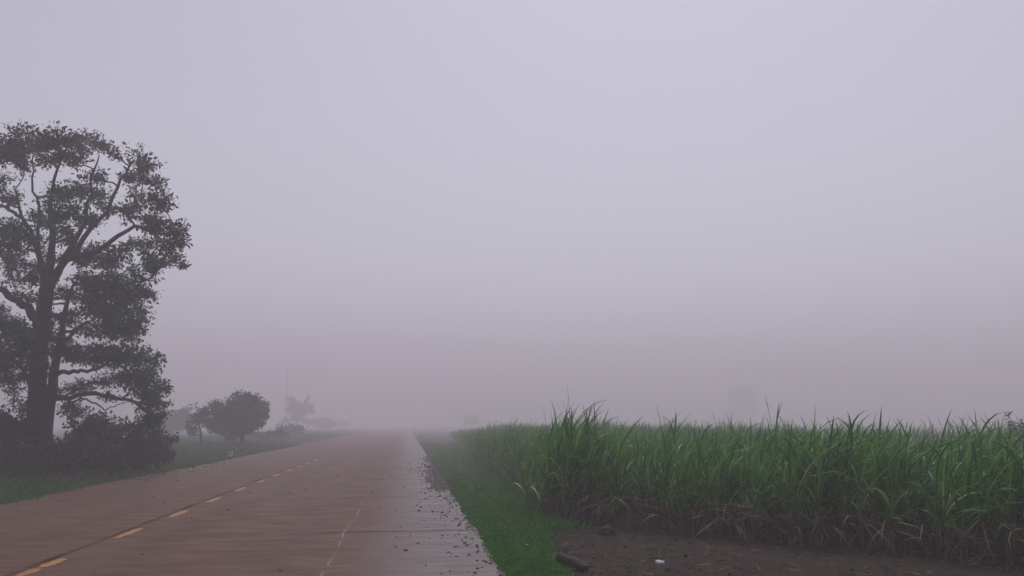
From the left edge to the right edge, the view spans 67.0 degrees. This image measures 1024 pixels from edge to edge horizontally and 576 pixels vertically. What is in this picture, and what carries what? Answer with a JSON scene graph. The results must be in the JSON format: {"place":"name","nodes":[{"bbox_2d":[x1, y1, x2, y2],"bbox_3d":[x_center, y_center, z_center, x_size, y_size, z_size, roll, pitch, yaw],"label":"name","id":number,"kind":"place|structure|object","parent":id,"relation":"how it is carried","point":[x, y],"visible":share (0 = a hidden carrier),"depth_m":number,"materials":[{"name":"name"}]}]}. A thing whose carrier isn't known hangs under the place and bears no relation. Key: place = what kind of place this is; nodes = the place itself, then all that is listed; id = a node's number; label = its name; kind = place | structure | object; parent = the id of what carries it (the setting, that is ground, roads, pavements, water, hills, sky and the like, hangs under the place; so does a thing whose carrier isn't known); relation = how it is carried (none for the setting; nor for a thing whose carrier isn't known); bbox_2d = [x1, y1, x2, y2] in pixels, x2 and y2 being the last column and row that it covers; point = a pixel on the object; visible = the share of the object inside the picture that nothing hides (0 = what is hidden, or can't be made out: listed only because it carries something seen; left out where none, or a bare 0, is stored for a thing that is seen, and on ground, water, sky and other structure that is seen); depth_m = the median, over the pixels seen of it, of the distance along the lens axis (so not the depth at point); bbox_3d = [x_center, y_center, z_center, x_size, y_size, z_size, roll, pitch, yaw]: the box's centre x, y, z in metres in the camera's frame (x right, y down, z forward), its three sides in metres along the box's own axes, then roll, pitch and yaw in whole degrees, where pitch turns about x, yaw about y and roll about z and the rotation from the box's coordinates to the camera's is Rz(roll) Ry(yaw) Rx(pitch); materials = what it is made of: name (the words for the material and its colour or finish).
{"place":"outdoors","nodes":[
{"label":"outdoors","id":0,"kind":"place"},
{"bbox_2d":[0,441,300,504],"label":"verge grass","id":1,"kind":"structure","parent":0,"point":[68,487],"depth_m":23.70,"materials":[{"name":"green plant"}]},
{"bbox_2d":[0,430,370,500],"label":"verge","id":2,"kind":"structure","parent":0,"point":[348,432],"depth_m":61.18,"materials":[{"name":"green plant"}]},
{"bbox_2d":[0,391,42,456],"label":"bush","id":3,"kind":"object","parent":2,"relation":"on","point":[11,426],"visible":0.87,"depth_m":23.81,"materials":[{"name":"green plant"}]},
{"bbox_2d":[1,427,70,473],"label":"bush","id":4,"kind":"object","parent":2,"relation":"on","point":[54,454],"visible":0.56,"depth_m":23.20,"materials":[{"name":"green plant"}]},
{"bbox_2d":[61,428,107,473],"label":"bush","id":5,"kind":"object","parent":2,"relation":"on","point":[80,456],"visible":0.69,"depth_m":23.67,"materials":[{"name":"green plant"}]},
{"bbox_2d":[57,402,123,470],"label":"bush","id":6,"kind":"object","parent":2,"relation":"on","point":[90,422],"visible":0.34,"depth_m":25.20,"materials":[{"name":"green plant"}]},
{"bbox_2d":[0,120,193,444],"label":"tree","id":7,"kind":"object","parent":2,"relation":"on","point":[37,337],"visible":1,"depth_m":24.65,"materials":[{"name":"green plant"}]},
{"bbox_2d":[87,440,134,474],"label":"bush","id":8,"kind":"object","parent":2,"relation":"on","point":[110,459],"visible":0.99,"depth_m":23.77,"materials":[{"name":"green plant"}]},
{"bbox_2d":[97,415,142,470],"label":"bush","id":9,"kind":"object","parent":2,"relation":"on","point":[132,437],"visible":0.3,"depth_m":25.61,"materials":[{"name":"green plant"}]},
{"bbox_2d":[120,429,168,471],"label":"bush","id":10,"kind":"object","parent":2,"relation":"on","point":[147,451],"visible":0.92,"depth_m":25.55,"materials":[{"name":"green plant"}]},
{"bbox_2d":[149,432,179,468],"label":"bush","id":11,"kind":"object","parent":2,"relation":"on","point":[170,459],"visible":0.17,"depth_m":26.72,"materials":[{"name":"green plant"}]},
{"bbox_2d":[184,411,206,443],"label":"slender tree","id":12,"kind":"object","parent":2,"relation":"on","point":[193,428],"visible":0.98,"depth_m":53.08,"materials":[{"name":"grey plant"}]},
{"bbox_2d":[195,389,270,444],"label":"tree","id":13,"kind":"object","parent":2,"relation":"on","point":[237,415],"visible":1,"depth_m":52.56,"materials":[{"name":"green plant"}]},
{"bbox_2d":[250,427,289,438],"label":"bush","id":14,"kind":"object","parent":2,"relation":"on","point":[275,434],"visible":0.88,"depth_m":73.25,"materials":[{"name":"grey plant"}]},
{"bbox_2d":[275,423,307,434],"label":"bush","id":15,"kind":"object","parent":2,"relation":"on","point":[292,429],"visible":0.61,"depth_m":97.36,"materials":[{"name":"grey plant"}]},
{"bbox_2d":[0,425,504,575],"bbox_3d":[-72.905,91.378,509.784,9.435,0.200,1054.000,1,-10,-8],"label":"road","id":16,"kind":"structure","parent":0,"point":[269,526],"depth_m":12.88,"materials":[{"name":"concrete"}]},
{"bbox_2d":[16,558,66,575],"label":"lane marking","id":17,"kind":"object","parent":16,"relation":"on","point":[48,564],"visible":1,"depth_m":8.79,"materials":[{"name":"yellow paint"}]},
{"bbox_2d":[15,462,496,573],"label":"mud crumbs","id":18,"kind":"object","parent":16,"relation":"on","point":[370,491],"visible":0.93,"depth_m":17.11,"materials":[{"name":"brown soil"}]},
{"bbox_2d":[417,456,502,575],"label":"gravel","id":19,"kind":"structure","parent":16,"relation":"on","point":[442,484],"depth_m":20.60,"materials":[{"name":"grey gravel"}]},
{"bbox_2d":[413,433,600,575],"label":"verge","id":20,"kind":"structure","parent":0,"point":[425,438],"depth_m":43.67,"materials":[{"name":"green plant"}]},
{"bbox_2d":[472,432,486,463],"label":"sugar cane clump","id":21,"kind":"object","parent":20,"relation":"on","point":[477,456],"visible":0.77,"depth_m":31.83,"materials":[{"name":"green plant"}]},
{"bbox_2d":[476,439,491,465],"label":"sugar cane clump","id":22,"kind":"object","parent":20,"relation":"on","point":[487,447],"visible":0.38,"depth_m":30.45,"materials":[{"name":"green plant"}]},
{"bbox_2d":[483,431,501,472],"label":"sugar cane clump","id":23,"kind":"object","parent":20,"relation":"on","point":[490,449],"visible":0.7,"depth_m":27.17,"materials":[{"name":"green plant"}]},
{"bbox_2d":[488,435,508,474],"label":"sugar cane clump","id":24,"kind":"object","parent":20,"relation":"on","point":[498,458],"visible":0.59,"depth_m":24.34,"materials":[{"name":"green plant"}]},
{"bbox_2d":[487,418,521,474],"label":"sugar cane clump","id":25,"kind":"object","parent":20,"relation":"on","point":[503,443],"visible":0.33,"depth_m":25.65,"materials":[{"name":"green plant"}]},
{"bbox_2d":[491,437,527,485],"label":"sugar cane clump","id":26,"kind":"object","parent":20,"relation":"on","point":[507,467],"visible":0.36,"depth_m":20.88,"materials":[{"name":"green plant"}]},
{"bbox_2d":[498,440,531,492],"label":"sugar cane clump","id":27,"kind":"object","parent":20,"relation":"on","point":[517,472],"visible":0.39,"depth_m":19.32,"materials":[{"name":"green plant"}]},
{"bbox_2d":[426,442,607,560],"bbox_3d":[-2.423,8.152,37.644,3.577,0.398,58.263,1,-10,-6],"label":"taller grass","id":28,"kind":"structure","parent":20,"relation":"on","point":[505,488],"depth_m":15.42,"materials":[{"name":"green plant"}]},
{"bbox_2d":[501,422,532,486],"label":"sugar cane clump","id":29,"kind":"object","parent":20,"relation":"on","point":[512,472],"visible":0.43,"depth_m":20.11,"materials":[{"name":"green plant"}]},
{"bbox_2d":[510,445,536,497],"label":"sugar cane clump","id":30,"kind":"object","parent":20,"relation":"on","point":[524,472],"visible":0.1,"depth_m":17.66,"materials":[{"name":"green plant"}]},
{"bbox_2d":[508,420,563,509],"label":"sugar cane clump","id":31,"kind":"object","parent":20,"relation":"on","point":[527,477],"visible":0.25,"depth_m":14.97,"materials":[{"name":"green plant"}]},
{"bbox_2d":[0,0,1023,425],"label":"sky","id":32,"kind":"structure","parent":0,"point":[420,212],"materials":[{"name":"grey"}]},
{"bbox_2d":[19,425,1023,443],"bbox_3d":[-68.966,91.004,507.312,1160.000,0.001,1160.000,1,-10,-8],"label":"ground","id":33,"kind":"structure","parent":0,"point":[443,431],"depth_m":307.13,"materials":[{"name":"grey soil"}]},
{"bbox_2d":[157,402,199,436],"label":"bush","id":34,"kind":"object","parent":33,"relation":"on","point":[175,421],"visible":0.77,"depth_m":93.36,"materials":[{"name":"grey plant"}]},
{"bbox_2d":[278,396,315,425],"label":"foggy tree","id":35,"kind":"object","parent":33,"relation":"on","point":[300,410],"visible":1,"depth_m":196.44,"materials":[{"name":"grey plant"}]},
{"bbox_2d":[302,417,341,429],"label":"bush","id":36,"kind":"object","parent":33,"relation":"on","point":[322,423],"visible":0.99,"depth_m":223.38,"materials":[{"name":"grey plant"}]},
{"bbox_2d":[464,415,477,426],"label":"roadside board","id":37,"kind":"object","parent":33,"relation":"on","point":[470,420],"visible":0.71,"depth_m":261.09,"materials":[{"name":"paint"}]},
{"bbox_2d":[450,398,1023,470],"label":"sugar cane field","id":38,"kind":"structure","parent":33,"relation":"on","point":[466,438],"depth_m":22.90,"materials":[{"name":"green plant"}]},
{"bbox_2d":[723,384,760,426],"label":"distant tree","id":39,"kind":"object","parent":33,"relation":"on","point":[742,401],"visible":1,"depth_m":382.99,"materials":[{"name":"grey plant"}]},
{"bbox_2d":[547,506,1023,575],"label":"soil","id":40,"kind":"structure","parent":0,"point":[776,559],"depth_m":9.94,"materials":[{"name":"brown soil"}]},
{"bbox_2d":[521,427,584,515],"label":"sugar cane clump","id":41,"kind":"object","parent":40,"relation":"on","point":[540,461],"visible":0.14,"depth_m":14.30,"materials":[{"name":"green plant"}]},
{"bbox_2d":[520,402,594,517],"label":"sugar cane clump","id":42,"kind":"object","parent":40,"relation":"on","point":[566,423],"visible":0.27,"depth_m":14.11,"materials":[{"name":"green plant"}]},
{"bbox_2d":[520,409,610,520],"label":"sugar cane clump","id":43,"kind":"object","parent":40,"relation":"on","point":[548,470],"visible":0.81,"depth_m":13.47,"materials":[{"name":"green plant"}]},
{"bbox_2d":[520,389,611,520],"bbox_3d":[1.147,2.967,13.972,1.792,2.466,1.321,10,-14,-44],"label":"sugar cane clump","id":44,"kind":"object","parent":40,"relation":"on","point":[557,445],"visible":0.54,"depth_m":13.75,"materials":[{"name":"green plant"}]},
{"bbox_2d":[530,436,604,516],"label":"sugar cane clump","id":45,"kind":"object","parent":40,"relation":"on","point":[557,491],"visible":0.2,"depth_m":14.00,"materials":[{"name":"green plant"}]},
{"bbox_2d":[555,552,588,572],"bbox_3d":[0.716,3.274,9.228,0.167,0.187,0.582,6,-12,-31],"label":"wood chunk","id":46,"kind":"object","parent":40,"relation":"on","point":[578,564],"visible":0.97,"depth_m":9.11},
{"bbox_2d":[537,405,637,517],"bbox_3d":[1.363,3.203,14.476,2.036,2.176,1.531,0,-8,18],"label":"sugar cane clump","id":47,"kind":"object","parent":40,"relation":"on","point":[602,426],"visible":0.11,"depth_m":14.39,"materials":[{"name":"green plant"}]},
{"bbox_2d":[541,403,643,522],"bbox_3d":[1.443,3.075,13.725,1.917,2.170,1.435,-2,-10,12],"label":"sugar cane clump","id":48,"kind":"object","parent":40,"relation":"on","point":[591,451],"visible":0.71,"depth_m":13.57,"materials":[{"name":"green plant"}]},
{"bbox_2d":[581,406,619,518],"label":"sugar cane clump","id":49,"kind":"object","parent":40,"relation":"on","point":[597,442],"visible":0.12,"depth_m":14.51,"materials":[{"name":"green plant"}]},
{"bbox_2d":[574,438,631,522],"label":"sugar cane clump","id":50,"kind":"object","parent":40,"relation":"on","point":[593,483],"visible":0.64,"depth_m":13.57,"materials":[{"name":"green plant"}]},
{"bbox_2d":[573,421,636,518],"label":"sugar cane clump","id":51,"kind":"object","parent":40,"relation":"on","point":[607,438],"visible":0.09,"depth_m":14.35,"materials":[{"name":"green plant"}]},
{"bbox_2d":[598,524,616,535],"bbox_3d":[1.472,3.761,11.932,0.279,0.209,0.237,8,-13,-39],"label":"boulder","id":52,"kind":"object","parent":40,"relation":"on","point":[607,530],"visible":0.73,"depth_m":11.86,"materials":[{"name":"stone"}]},
{"bbox_2d":[575,417,656,525],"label":"sugar cane clump","id":53,"kind":"object","parent":40,"relation":"on","point":[620,487],"visible":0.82,"depth_m":13.33,"materials":[{"name":"green plant"}]},
{"bbox_2d":[603,452,639,520],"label":"sugar cane clump","id":54,"kind":"object","parent":40,"relation":"on","point":[619,508],"visible":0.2,"depth_m":13.91,"materials":[{"name":"green plant"}]},
{"bbox_2d":[620,446,649,512],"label":"sugar cane clump","id":55,"kind":"object","parent":40,"relation":"on","point":[633,487],"visible":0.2,"depth_m":15.15,"materials":[{"name":"green plant"}]},
{"bbox_2d":[624,434,654,505],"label":"sugar cane clump","id":56,"kind":"object","parent":40,"relation":"on","point":[637,447],"visible":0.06,"depth_m":15.82,"materials":[{"name":"green plant"}]},
{"bbox_2d":[622,444,676,526],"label":"sugar cane clump","id":57,"kind":"object","parent":40,"relation":"on","point":[643,494],"visible":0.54,"depth_m":13.02,"materials":[{"name":"green plant"}]},
{"bbox_2d":[634,449,676,523],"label":"sugar cane clump","id":58,"kind":"object","parent":40,"relation":"on","point":[653,521],"visible":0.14,"depth_m":13.13,"materials":[{"name":"green plant"}]},
{"bbox_2d":[630,407,720,527],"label":"sugar cane clump","id":59,"kind":"object","parent":40,"relation":"on","point":[664,448],"visible":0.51,"depth_m":12.91,"materials":[{"name":"green plant"}]},
{"bbox_2d":[645,441,721,532],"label":"sugar cane clump","id":60,"kind":"object","parent":40,"relation":"on","point":[666,500],"visible":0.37,"depth_m":12.60,"materials":[{"name":"green plant"}]},
{"bbox_2d":[659,437,718,523],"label":"sugar cane clump","id":61,"kind":"object","parent":40,"relation":"on","point":[695,453],"visible":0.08,"depth_m":13.65,"materials":[{"name":"green plant"}]},
{"bbox_2d":[686,453,722,526],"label":"sugar cane clump","id":62,"kind":"object","parent":40,"relation":"on","point":[707,464],"visible":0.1,"depth_m":12.89,"materials":[{"name":"green plant"}]},
{"bbox_2d":[673,422,763,534],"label":"sugar cane clump","id":63,"kind":"object","parent":40,"relation":"on","point":[701,450],"visible":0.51,"depth_m":12.40,"materials":[{"name":"green plant"}]},
{"bbox_2d":[679,447,761,538],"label":"sugar cane clump","id":64,"kind":"object","parent":40,"relation":"on","point":[719,479],"visible":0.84,"depth_m":12.02,"materials":[{"name":"green plant"}]},
{"bbox_2d":[705,442,758,528],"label":"sugar cane clump","id":65,"kind":"object","parent":40,"relation":"on","point":[740,452],"visible":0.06,"depth_m":12.97,"materials":[{"name":"green plant"}]},
{"bbox_2d":[708,428,769,467],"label":"sugar cane clump","id":66,"kind":"object","parent":40,"relation":"on","point":[729,444],"visible":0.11,"depth_m":15.11,"materials":[{"name":"green plant"}]},
{"bbox_2d":[710,448,778,531],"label":"sugar cane clump","id":67,"kind":"object","parent":40,"relation":"on","point":[754,463],"visible":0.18,"depth_m":12.48,"materials":[{"name":"green plant"}]},
{"bbox_2d":[725,449,786,540],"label":"sugar cane clump","id":68,"kind":"object","parent":40,"relation":"on","point":[763,498],"visible":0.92,"depth_m":11.55,"materials":[{"name":"green plant"}]},
{"bbox_2d":[732,429,786,468],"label":"sugar cane clump","id":69,"kind":"object","parent":40,"relation":"on","point":[762,443],"visible":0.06,"depth_m":14.23,"materials":[{"name":"green plant"}]},
{"bbox_2d":[737,441,786,527],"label":"sugar cane clump","id":70,"kind":"object","parent":40,"relation":"on","point":[746,459],"visible":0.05,"depth_m":13.08,"materials":[{"name":"green plant"}]},
{"bbox_2d":[751,432,795,463],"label":"sugar cane clump","id":71,"kind":"object","parent":40,"relation":"on","point":[772,446],"visible":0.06,"depth_m":14.02,"materials":[{"name":"green plant"}]},
{"bbox_2d":[760,438,786,527],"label":"sugar cane clump","id":72,"kind":"object","parent":40,"relation":"on","point":[772,513],"visible":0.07,"depth_m":12.71,"materials":[{"name":"green plant"}]},
{"bbox_2d":[756,431,792,525],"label":"sugar cane clump","id":73,"kind":"object","parent":40,"relation":"on","point":[780,459],"visible":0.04,"depth_m":13.06,"materials":[{"name":"green plant"}]},
{"bbox_2d":[537,487,1023,565],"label":"dry grass","id":74,"kind":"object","parent":40,"relation":"on","point":[738,527],"visible":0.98,"depth_m":10.85,"materials":[{"name":"plant"}]},
{"bbox_2d":[741,444,829,534],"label":"sugar cane clump","id":75,"kind":"object","parent":40,"relation":"on","point":[770,488],"visible":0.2,"depth_m":12.15,"materials":[{"name":"green plant"}]},
{"bbox_2d":[563,524,1012,575],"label":"soil clods","id":76,"kind":"object","parent":40,"relation":"on","point":[853,570],"visible":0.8,"depth_m":9.89,"materials":[{"name":"brown soil"}]},
{"bbox_2d":[575,548,1020,575],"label":"sprouts","id":77,"kind":"object","parent":40,"relation":"on","point":[929,572],"visible":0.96,"depth_m":8.83,"materials":[{"name":"green plant"}]},
{"bbox_2d":[742,425,864,548],"bbox_3d":[4.230,2.848,11.284,1.773,1.761,1.573,-10,-14,43],"label":"sugar cane clump","id":78,"kind":"object","parent":40,"relation":"on","point":[793,471],"visible":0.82,"depth_m":11.10,"materials":[{"name":"green plant"}]},
{"bbox_2d":[753,427,861,543],"bbox_3d":[4.274,2.920,11.555,1.583,1.743,1.606,3,-10,-15],"label":"sugar cane clump","id":79,"kind":"object","parent":40,"relation":"on","point":[803,515],"visible":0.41,"depth_m":11.42,"materials":[{"name":"green plant"}]},
{"bbox_2d":[782,415,867,542],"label":"sugar cane clump","id":80,"kind":"object","parent":40,"relation":"on","point":[830,436],"visible":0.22,"depth_m":11.59,"materials":[{"name":"green plant"}]},
{"bbox_2d":[780,431,871,544],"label":"sugar cane clump","id":81,"kind":"object","parent":40,"relation":"on","point":[835,459],"visible":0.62,"depth_m":11.15,"materials":[{"name":"green plant"}]},
{"bbox_2d":[812,412,889,542],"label":"sugar cane clump","id":82,"kind":"object","parent":40,"relation":"on","point":[847,439],"visible":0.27,"depth_m":11.45,"materials":[{"name":"green plant"}]},
{"bbox_2d":[849,436,893,532],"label":"sugar cane clump","id":83,"kind":"object","parent":40,"relation":"on","point":[868,475],"visible":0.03,"depth_m":12.30,"materials":[{"name":"green plant"}]},
{"bbox_2d":[820,419,925,552],"bbox_3d":[5.031,2.755,10.915,1.641,1.802,1.609,-10,-14,44],"label":"sugar cane clump","id":84,"kind":"object","parent":40,"relation":"on","point":[852,470],"visible":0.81,"depth_m":10.83,"materials":[{"name":"green plant"}]},
{"bbox_2d":[837,406,921,519],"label":"sugar cane clump","id":85,"kind":"object","parent":40,"relation":"on","point":[858,431],"visible":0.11,"depth_m":12.90,"materials":[{"name":"green plant"}]},
{"bbox_2d":[849,424,930,538],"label":"sugar cane clump","id":86,"kind":"object","parent":40,"relation":"on","point":[862,456],"visible":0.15,"depth_m":11.96,"materials":[{"name":"green plant"}]},
{"bbox_2d":[848,421,952,548],"bbox_3d":[5.456,2.765,10.906,1.421,1.790,1.407,-8,-13,39],"label":"sugar cane clump","id":87,"kind":"object","parent":40,"relation":"on","point":[881,482],"visible":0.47,"depth_m":10.73,"materials":[{"name":"green plant"}]},
{"bbox_2d":[852,446,954,555],"bbox_3d":[5.285,2.861,10.467,1.146,1.428,1.168,8,-14,-31],"label":"sugar cane clump","id":88,"kind":"object","parent":40,"relation":"on","point":[888,502],"visible":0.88,"depth_m":10.41,"materials":[{"name":"green plant"}]},
{"bbox_2d":[867,449,948,548],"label":"sugar cane clump","id":89,"kind":"object","parent":40,"relation":"on","point":[909,475],"visible":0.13,"depth_m":10.80,"materials":[{"name":"green plant"}]},
{"bbox_2d":[885,451,959,552],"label":"sugar cane clump","id":90,"kind":"object","parent":40,"relation":"on","point":[930,491],"visible":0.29,"depth_m":10.61,"materials":[{"name":"green plant"}]},
{"bbox_2d":[893,439,957,541],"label":"sugar cane clump","id":91,"kind":"object","parent":40,"relation":"on","point":[928,476],"visible":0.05,"depth_m":11.35,"materials":[{"name":"green plant"}]},
{"bbox_2d":[906,441,973,549],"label":"sugar cane clump","id":92,"kind":"object","parent":40,"relation":"on","point":[930,469],"visible":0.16,"depth_m":11.02,"materials":[{"name":"green plant"}]},
{"bbox_2d":[900,435,1023,564],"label":"sugar cane clump","id":93,"kind":"object","parent":40,"relation":"on","point":[953,498],"visible":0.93,"depth_m":9.78,"materials":[{"name":"green plant"}]},
{"bbox_2d":[929,435,1001,548],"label":"sugar cane clump","id":94,"kind":"object","parent":40,"relation":"on","point":[965,485],"visible":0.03,"depth_m":11.12,"materials":[{"name":"green plant"}]},
{"bbox_2d":[930,425,1013,555],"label":"sugar cane clump","id":95,"kind":"object","parent":40,"relation":"on","point":[955,539],"visible":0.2,"depth_m":10.45,"materials":[{"name":"green plant"}]},
{"bbox_2d":[933,432,1023,565],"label":"sugar cane clump","id":96,"kind":"object","parent":40,"relation":"on","point":[1008,514],"visible":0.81,"depth_m":9.63,"materials":[{"name":"green plant"}]},
{"bbox_2d":[943,440,1023,560],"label":"sugar cane clump","id":97,"kind":"object","parent":40,"relation":"on","point":[997,525],"visible":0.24,"depth_m":9.97,"materials":[{"name":"green plant"}]},
{"bbox_2d":[956,408,1023,537],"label":"sugar cane clump","id":98,"kind":"object","parent":40,"relation":"on","point":[981,432],"visible":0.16,"depth_m":11.46,"materials":[{"name":"green plant"}]},
{"bbox_2d":[975,424,1023,555],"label":"sugar cane clump","id":99,"kind":"object","parent":40,"relation":"on","point":[1014,446],"visible":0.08,"depth_m":10.48,"materials":[{"name":"green plant"}]},
{"bbox_2d":[984,429,1023,562],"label":"sugar cane clump","id":100,"kind":"object","parent":40,"relation":"on","point":[1018,517],"visible":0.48,"depth_m":9.64,"materials":[{"name":"green plant"}]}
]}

